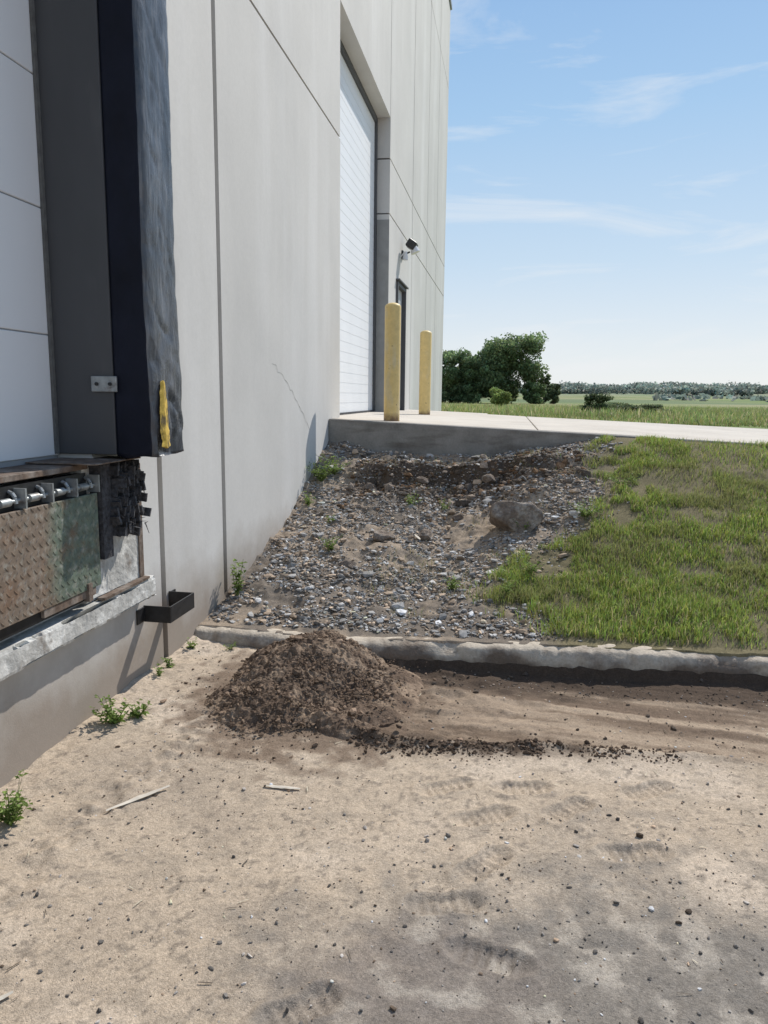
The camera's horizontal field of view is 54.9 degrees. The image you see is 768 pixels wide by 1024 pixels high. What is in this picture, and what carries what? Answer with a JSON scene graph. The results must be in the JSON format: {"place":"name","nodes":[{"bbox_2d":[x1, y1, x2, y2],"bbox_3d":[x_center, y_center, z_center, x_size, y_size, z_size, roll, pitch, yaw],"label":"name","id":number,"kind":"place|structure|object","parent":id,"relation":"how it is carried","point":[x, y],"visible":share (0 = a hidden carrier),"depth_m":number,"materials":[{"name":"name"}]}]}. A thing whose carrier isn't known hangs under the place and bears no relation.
{"place":"outdoors","nodes":[
{"label":"outdoors","id":0,"kind":"place"},
{"bbox_2d":[0,393,767,1023],"bbox_3d":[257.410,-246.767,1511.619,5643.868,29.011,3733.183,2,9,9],"label":"ground","id":1,"kind":"structure","parent":0,"point":[116,863],"depth_m":2.66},
{"bbox_2d":[0,990,13,999],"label":"wood splinter","id":2,"kind":"object","parent":1,"relation":"on","point":[5,995],"visible":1,"depth_m":1.91,"materials":[{"name":"beige wood"}]},
{"bbox_2d":[0,770,32,825],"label":"weed","id":3,"kind":"object","parent":1,"relation":"on","point":[10,813],"visible":1,"depth_m":2.63,"materials":[{"name":"green plant"}]},
{"bbox_2d":[90,694,131,723],"bbox_3d":[-1.276,0.925,3.436,0.166,0.164,0.145,7,11,36],"label":"weed","id":4,"kind":"object","parent":1,"relation":"on","point":[112,716],"visible":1,"depth_m":3.44,"materials":[{"name":"green plant"}]},
{"bbox_2d":[123,699,151,718],"bbox_3d":[-1.187,0.950,3.544,0.132,0.094,0.113,-3,10,-25],"label":"weed","id":5,"kind":"object","parent":1,"relation":"on","point":[136,713],"visible":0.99,"depth_m":3.53,"materials":[{"name":"green plant"}]},
{"bbox_2d":[106,785,169,810],"bbox_3d":[-0.944,1.097,2.844,0.027,0.004,0.260,9,12,42],"label":"wood splinter","id":6,"kind":"object","parent":1,"relation":"on","point":[138,797],"visible":1,"depth_m":2.84,"materials":[{"name":"beige wood"}]},
{"bbox_2d":[154,663,163,676],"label":"weed","id":7,"kind":"object","parent":1,"relation":"on","point":[159,672],"visible":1,"depth_m":4.03,"materials":[{"name":"green plant"}]},
{"bbox_2d":[161,657,174,667],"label":"weed","id":8,"kind":"object","parent":1,"relation":"on","point":[169,664],"visible":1,"depth_m":4.18,"materials":[{"name":"green plant"}]},
{"bbox_2d":[186,637,196,648],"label":"weed","id":9,"kind":"object","parent":1,"relation":"on","point":[190,644],"visible":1,"depth_m":4.48,"materials":[{"name":"green plant"}]},
{"bbox_2d":[0,0,449,787],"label":"wall panels","id":10,"kind":"object","parent":1,"relation":"on","point":[254,124],"visible":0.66,"depth_m":5.52,"materials":[{"name":"white concrete"}]},
{"bbox_2d":[0,0,58,461],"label":"dock door sections","id":11,"kind":"object","parent":10,"relation":"attached to","point":[26,423],"depth_m":3.13,"materials":[{"name":"white metal"}]},
{"bbox_2d":[0,52,57,467],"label":"dock door","id":12,"kind":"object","parent":11,"relation":"attached to","point":[12,463],"depth_m":3.17,"materials":[{"name":"white metal"}]},
{"bbox_2d":[0,463,155,681],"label":"dock pit concrete","id":13,"kind":"object","parent":10,"relation":"attached to","point":[125,584],"visible":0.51,"depth_m":3.40,"materials":[{"name":"grey concrete"}]},
{"bbox_2d":[0,456,140,640],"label":"dock leveler","id":14,"kind":"object","parent":13,"relation":"attached to","point":[50,565],"visible":1,"depth_m":2.97,"materials":[{"name":"metal"}]},
{"bbox_2d":[88,459,151,559],"bbox_3d":[-1.232,-0.029,3.502,0.155,0.446,0.348,2,9,9],"label":"dock bumper","id":15,"kind":"object","parent":13,"relation":"attached to","point":[121,495],"visible":0.98,"depth_m":3.42,"materials":[{"name":"black rubber"}]},
{"bbox_2d":[34,0,183,458],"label":"dock seal","id":16,"kind":"object","parent":10,"relation":"attached to","point":[103,65],"visible":1,"depth_m":3.27,"materials":[{"name":"black fabric"}]},
{"bbox_2d":[29,0,59,453],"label":"dock door weatherstrip","id":17,"kind":"object","parent":16,"relation":"attached to","point":[43,214],"visible":1,"depth_m":3.26,"materials":[{"name":"black rubber"}]},
{"bbox_2d":[136,589,193,624],"bbox_3d":[-1.192,0.527,4.111,0.154,0.090,0.460,2,9,9],"label":"pipe guard bracket","id":18,"kind":"object","parent":10,"relation":"attached to","point":[181,604],"visible":1,"depth_m":3.98,"materials":[{"name":"black paint"}]},
{"bbox_2d":[249,0,433,281],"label":"panel joints","id":19,"kind":"object","parent":10,"relation":"attached to","point":[325,116],"visible":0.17,"depth_m":7.22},
{"bbox_2d":[339,53,374,412],"bbox_3d":[-0.442,-3.673,9.716,0.040,4.680,3.500,2,9,9],"label":"overhead door","id":20,"kind":"structure","parent":10,"relation":"attached to","point":[357,133],"depth_m":10.00,"materials":[{"name":"white paint"}]},
{"bbox_2d":[340,39,377,411],"bbox_3d":[-0.411,-3.479,9.751,0.040,4.348,3.336,2,9,9],"label":"overhead door frame","id":21,"kind":"object","parent":10,"relation":"attached to","point":[347,60],"visible":0.43,"depth_m":11.12,"materials":[{"name":"grey metal"}]},
{"bbox_2d":[375,219,388,411],"bbox_3d":[-0.029,-3.006,11.467,0.190,2.910,0.008,2,9,9],"label":"jamb guard","id":22,"kind":"object","parent":10,"relation":"attached to","point":[382,281],"visible":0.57,"depth_m":11.42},
{"bbox_2d":[396,278,408,409],"bbox_3d":[0.186,-2.832,12.766,0.310,2.150,1.080,2,9,9],"label":"personnel door frame","id":23,"kind":"object","parent":10,"relation":"attached to","point":[401,286],"visible":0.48,"depth_m":13.14,"materials":[{"name":"black metal"}]},
{"bbox_2d":[398,290,401,381],"bbox_3d":[0.190,-2.792,12.772,0.080,2.048,0.876,2,9,9],"label":"personnel door leaf","id":24,"kind":"object","parent":23,"relation":"in","point":[400,298],"visible":0.14,"depth_m":13.05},
{"bbox_2d":[400,238,419,259],"bbox_3d":[0.442,-4.420,12.472,0.313,0.385,0.450,2,9,9],"label":"wall lamp","id":25,"kind":"object","parent":10,"relation":"attached to","point":[411,245],"visible":1,"depth_m":12.45,"materials":[{"name":"black metal"}]},
{"bbox_2d":[223,642,236,649],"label":"weed","id":26,"kind":"object","parent":1,"relation":"on","point":[231,646],"visible":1,"depth_m":4.51,"materials":[{"name":"green plant"}]},
{"bbox_2d":[230,559,246,595],"bbox_3d":[-1.004,0.442,5.092,0.129,0.286,0.128,2,9,9],"label":"weed","id":27,"kind":"object","parent":1,"relation":"on","point":[237,586],"visible":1,"depth_m":5.08,"materials":[{"name":"green plant"}]},
{"bbox_2d":[266,785,299,788],"bbox_3d":[-0.408,1.099,2.958,0.150,0.004,0.023,2,9,9],"label":"wood splinter","id":28,"kind":"object","parent":1,"relation":"on","point":[276,786],"visible":1,"depth_m":2.96,"materials":[{"name":"beige wood"}]},
{"bbox_2d":[303,491,315,505],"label":"weed","id":29,"kind":"object","parent":1,"relation":"on","point":[308,499],"visible":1,"depth_m":6.77,"materials":[{"name":"green plant"}]},
{"bbox_2d":[204,629,423,739],"bbox_3d":[-0.346,0.875,3.988,1.392,0.321,1.696,2,9,9],"label":"dirt pile","id":30,"kind":"object","parent":1,"relation":"on","point":[330,723],"visible":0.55,"depth_m":3.80,"materials":[{"name":"soil"}]},
{"bbox_2d":[59,630,477,825],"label":"soil clods","id":31,"kind":"object","parent":30,"relation":"on","point":[357,694],"visible":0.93,"depth_m":3.77,"materials":[{"name":"brown soil"}]},
{"bbox_2d":[308,456,340,481],"bbox_3d":[-0.582,-0.418,7.127,0.353,0.269,0.348,-8,12,-43],"label":"weed","id":32,"kind":"object","parent":1,"relation":"on","point":[320,476],"visible":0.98,"depth_m":7.12,"materials":[{"name":"green plant"}]},
{"bbox_2d":[315,454,350,474],"bbox_3d":[-0.516,-0.471,7.313,0.293,0.215,0.365,9,12,44],"label":"weed","id":33,"kind":"object","parent":1,"relation":"on","point":[335,469],"visible":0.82,"depth_m":7.28,"materials":[{"name":"green plant"}]},
{"bbox_2d":[338,560,355,568],"bbox_3d":[-0.275,0.391,5.538,0.145,0.062,0.103,7,12,-20],"label":"rock","id":34,"kind":"object","parent":1,"relation":"on","point":[349,564],"visible":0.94,"depth_m":5.52,"materials":[{"name":"grey stone"}]},
{"bbox_2d":[365,483,376,489],"bbox_3d":[-0.124,-0.229,7.067,0.116,0.098,0.090,1,9,0],"label":"rock","id":35,"kind":"object","parent":1,"relation":"on","point":[367,485],"visible":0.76,"depth_m":7.04,"materials":[{"name":"beige stone"}]},
{"bbox_2d":[0,647,767,1023],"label":"loose pebbles","id":36,"kind":"object","parent":1,"relation":"on","point":[446,837],"visible":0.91,"depth_m":2.35,"materials":[{"name":"stone"}]},
{"bbox_2d":[373,530,395,541],"bbox_3d":[0.003,0.206,5.929,0.199,0.095,0.142,7,13,-15],"label":"rock","id":37,"kind":"object","parent":1,"relation":"on","point":[380,535],"visible":0.89,"depth_m":5.88,"materials":[{"name":"beige stone"}]},
{"bbox_2d":[7,694,767,1000],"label":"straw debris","id":38,"kind":"object","parent":1,"relation":"on","point":[409,884],"visible":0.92,"depth_m":2.48,"materials":[{"name":"plant"}]},
{"bbox_2d":[416,476,428,483],"bbox_3d":[0.372,-0.300,7.169,0.134,0.086,0.080,1,9,2],"label":"rock","id":39,"kind":"object","parent":1,"relation":"on","point":[421,480],"visible":0.95,"depth_m":7.15,"materials":[{"name":"beige stone"}]},
{"bbox_2d":[438,498,451,509],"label":"weed","id":40,"kind":"object","parent":1,"relation":"on","point":[444,507],"visible":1,"depth_m":6.67,"materials":[{"name":"green plant"}]},
{"bbox_2d":[444,576,460,589],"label":"weed","id":41,"kind":"object","parent":1,"relation":"on","point":[453,584],"visible":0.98,"depth_m":5.19,"materials":[{"name":"green plant"}]},
{"bbox_2d":[441,346,472,402],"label":"deciduous tree","id":42,"kind":"object","parent":1,"relation":"on","point":[450,378],"visible":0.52,"depth_m":94.19,"materials":[{"name":"green plant"}]},
{"bbox_2d":[452,514,463,520],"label":"rock","id":43,"kind":"object","parent":1,"relation":"on","point":[458,517],"visible":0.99,"depth_m":6.39,"materials":[{"name":"beige stone"}]},
{"bbox_2d":[337,447,590,521],"bbox_3d":[0.760,-0.293,6.957,2.283,0.613,1.452,2,9,9],"label":"bank rubble","id":44,"kind":"object","parent":1,"relation":"on","point":[404,489],"visible":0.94,"depth_m":6.97,"materials":[{"name":"gravel"}]},
{"bbox_2d":[452,355,491,403],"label":"deciduous tree","id":45,"kind":"object","parent":1,"relation":"on","point":[473,392],"visible":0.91,"depth_m":92.62,"materials":[{"name":"green plant"}]},
{"bbox_2d":[194,625,767,676],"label":"concrete kerb","id":46,"kind":"structure","parent":1,"relation":"on","point":[599,657],"depth_m":4.38,"materials":[{"name":"grey concrete"}]},
{"bbox_2d":[281,716,682,769],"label":"soil ridge clods","id":47,"kind":"object","parent":1,"relation":"on","point":[459,741],"visible":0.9,"depth_m":3.31,"materials":[{"name":"brown soil"}]},
{"bbox_2d":[481,474,495,483],"bbox_3d":[0.988,-0.308,6.962,0.143,0.100,0.120,11,16,8],"label":"rock","id":48,"kind":"object","parent":1,"relation":"on","point":[488,478],"visible":1,"depth_m":6.93,"materials":[{"name":"beige stone"}]},
{"bbox_2d":[489,387,511,406],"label":"bush","id":49,"kind":"object","parent":1,"relation":"on","point":[499,396],"visible":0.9,"depth_m":38.75,"materials":[{"name":"green plant"}]},
{"bbox_2d":[470,330,549,402],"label":"oak tree","id":50,"kind":"object","parent":1,"relation":"on","point":[501,356],"visible":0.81,"depth_m":93.70,"materials":[{"name":"green plant"}]},
{"bbox_2d":[501,577,521,595],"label":"weed","id":51,"kind":"object","parent":1,"relation":"on","point":[506,590],"visible":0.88,"depth_m":5.05,"materials":[{"name":"green plant"}]},
{"bbox_2d":[489,500,542,532],"bbox_3d":[1.074,0.047,6.095,0.422,0.323,0.284,9,14,-3],"label":"rock","id":52,"kind":"object","parent":1,"relation":"on","point":[503,514],"visible":0.89,"depth_m":5.98,"materials":[{"name":"grey stone"}]},
{"bbox_2d":[522,558,544,572],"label":"weed","id":53,"kind":"object","parent":1,"relation":"on","point":[533,567],"visible":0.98,"depth_m":5.29,"materials":[{"name":"green plant"}]},
{"bbox_2d":[520,380,547,403],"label":"tree","id":54,"kind":"object","parent":1,"relation":"on","point":[537,390],"visible":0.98,"depth_m":93.53,"materials":[{"name":"green plant"}]},
{"bbox_2d":[539,374,552,403],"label":"conifer tree","id":55,"kind":"object","parent":1,"relation":"on","point":[546,380],"visible":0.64,"depth_m":96.38,"materials":[{"name":"green plant"}]},
{"bbox_2d":[547,383,561,403],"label":"conifer tree","id":56,"kind":"object","parent":1,"relation":"on","point":[555,388],"visible":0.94,"depth_m":96.84,"materials":[{"name":"green plant"}]},
{"bbox_2d":[400,669,767,756],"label":"soil crumbs","id":57,"kind":"object","parent":1,"relation":"on","point":[673,728],"visible":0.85,"depth_m":4.06,"materials":[{"name":"brown soil"}]},
{"bbox_2d":[568,501,605,516],"bbox_3d":[1.675,-0.022,6.016,0.309,0.142,0.340,-2,9,-19],"label":"weed","id":58,"kind":"object","parent":1,"relation":"on","point":[583,512],"visible":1,"depth_m":6.00,"materials":[{"name":"green plant"}]},
{"bbox_2d":[580,393,613,411],"bbox_3d":[7.485,-3.811,25.797,1.202,0.675,0.828,5,10,28],"label":"bush","id":59,"kind":"object","parent":1,"relation":"on","point":[592,398],"visible":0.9,"depth_m":25.72,"materials":[{"name":"green plant"}]},
{"bbox_2d":[577,402,641,408],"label":"hedge","id":60,"kind":"object","parent":1,"relation":"on","point":[614,404],"visible":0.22,"depth_m":32.18,"materials":[{"name":"green plant"}]},
{"bbox_2d":[605,472,639,485],"bbox_3d":[2.065,-0.283,6.394,0.331,0.132,0.251,2,9,9],"label":"weed","id":61,"kind":"object","parent":1,"relation":"on","point":[628,483],"visible":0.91,"depth_m":6.40,"materials":[{"name":"green plant"}]},
{"bbox_2d":[616,404,646,412],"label":"bush","id":62,"kind":"object","parent":1,"relation":"on","point":[631,407],"visible":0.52,"depth_m":26.48,"materials":[{"name":"green plant"}]},
{"bbox_2d":[518,381,767,401],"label":"distant tree line","id":63,"kind":"object","parent":1,"relation":"on","point":[677,390],"visible":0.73,"depth_m":528.58,"materials":[{"name":"green plant"}]},
{"bbox_2d":[640,404,671,411],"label":"bush","id":64,"kind":"object","parent":1,"relation":"on","point":[657,407],"visible":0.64,"depth_m":28.19,"materials":[{"name":"green plant"}]},
{"bbox_2d":[209,436,641,640],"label":"gravel","id":65,"kind":"structure","parent":0,"point":[461,633],"depth_m":5.70,"materials":[{"name":"grey gravel"}]},
{"bbox_2d":[319,534,342,549],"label":"weed","id":66,"kind":"object","parent":65,"relation":"on","point":[329,545],"visible":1,"depth_m":5.79,"materials":[{"name":"green plant"}]},
{"bbox_2d":[405,491,422,505],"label":"weed","id":67,"kind":"object","parent":65,"relation":"on","point":[410,500],"visible":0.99,"depth_m":6.66,"materials":[{"name":"green plant"}]},
{"bbox_2d":[417,529,431,539],"bbox_3d":[0.341,0.190,6.121,0.107,0.096,0.149,5,10,23],"label":"rock","id":68,"kind":"object","parent":65,"relation":"on","point":[424,534],"visible":0.95,"depth_m":6.08,"materials":[{"name":"beige stone"}]},
{"bbox_2d":[329,410,767,456],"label":"concrete driveway","id":69,"kind":"structure","parent":0,"point":[442,432],"depth_m":7.85,"materials":[{"name":"grey concrete"}]},
{"bbox_2d":[340,410,373,414],"bbox_3d":[-0.453,-1.345,10.088,0.055,0.045,3.320,2,9,9],"label":"door bottom seal","id":70,"kind":"object","parent":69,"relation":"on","point":[345,413],"depth_m":10.29,"materials":[{"name":"rubber"}]},
{"bbox_2d":[384,303,400,420],"bbox_3d":[0.092,-1.643,8.164,0.176,1.292,0.176,2,9,9],"label":"bollard","id":71,"kind":"object","parent":69,"relation":"on","point":[392,362],"visible":0.95,"depth_m":8.10,"materials":[{"name":"yellow paint"}]},
{"bbox_2d":[419,330,431,414],"bbox_3d":[0.627,-2.112,11.264,0.176,1.272,0.176,2,9,9],"label":"bollard","id":72,"kind":"object","parent":69,"relation":"on","point":[425,371],"visible":0.93,"depth_m":11.19,"materials":[{"name":"yellow paint"}]},
{"bbox_2d":[441,402,767,427],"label":"meadow grass","id":73,"kind":"structure","parent":0,"point":[717,416],"depth_m":20.80,"materials":[{"name":"green plant"}]},
{"bbox_2d":[442,0,767,385],"label":"sky","id":74,"kind":"structure","parent":0,"point":[607,183],"materials":[{"name":"blue"}]},
{"bbox_2d":[463,434,767,650],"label":"lawn grass","id":75,"kind":"structure","parent":0,"point":[682,607],"depth_m":5.26,"materials":[{"name":"green plant"}]}
]}

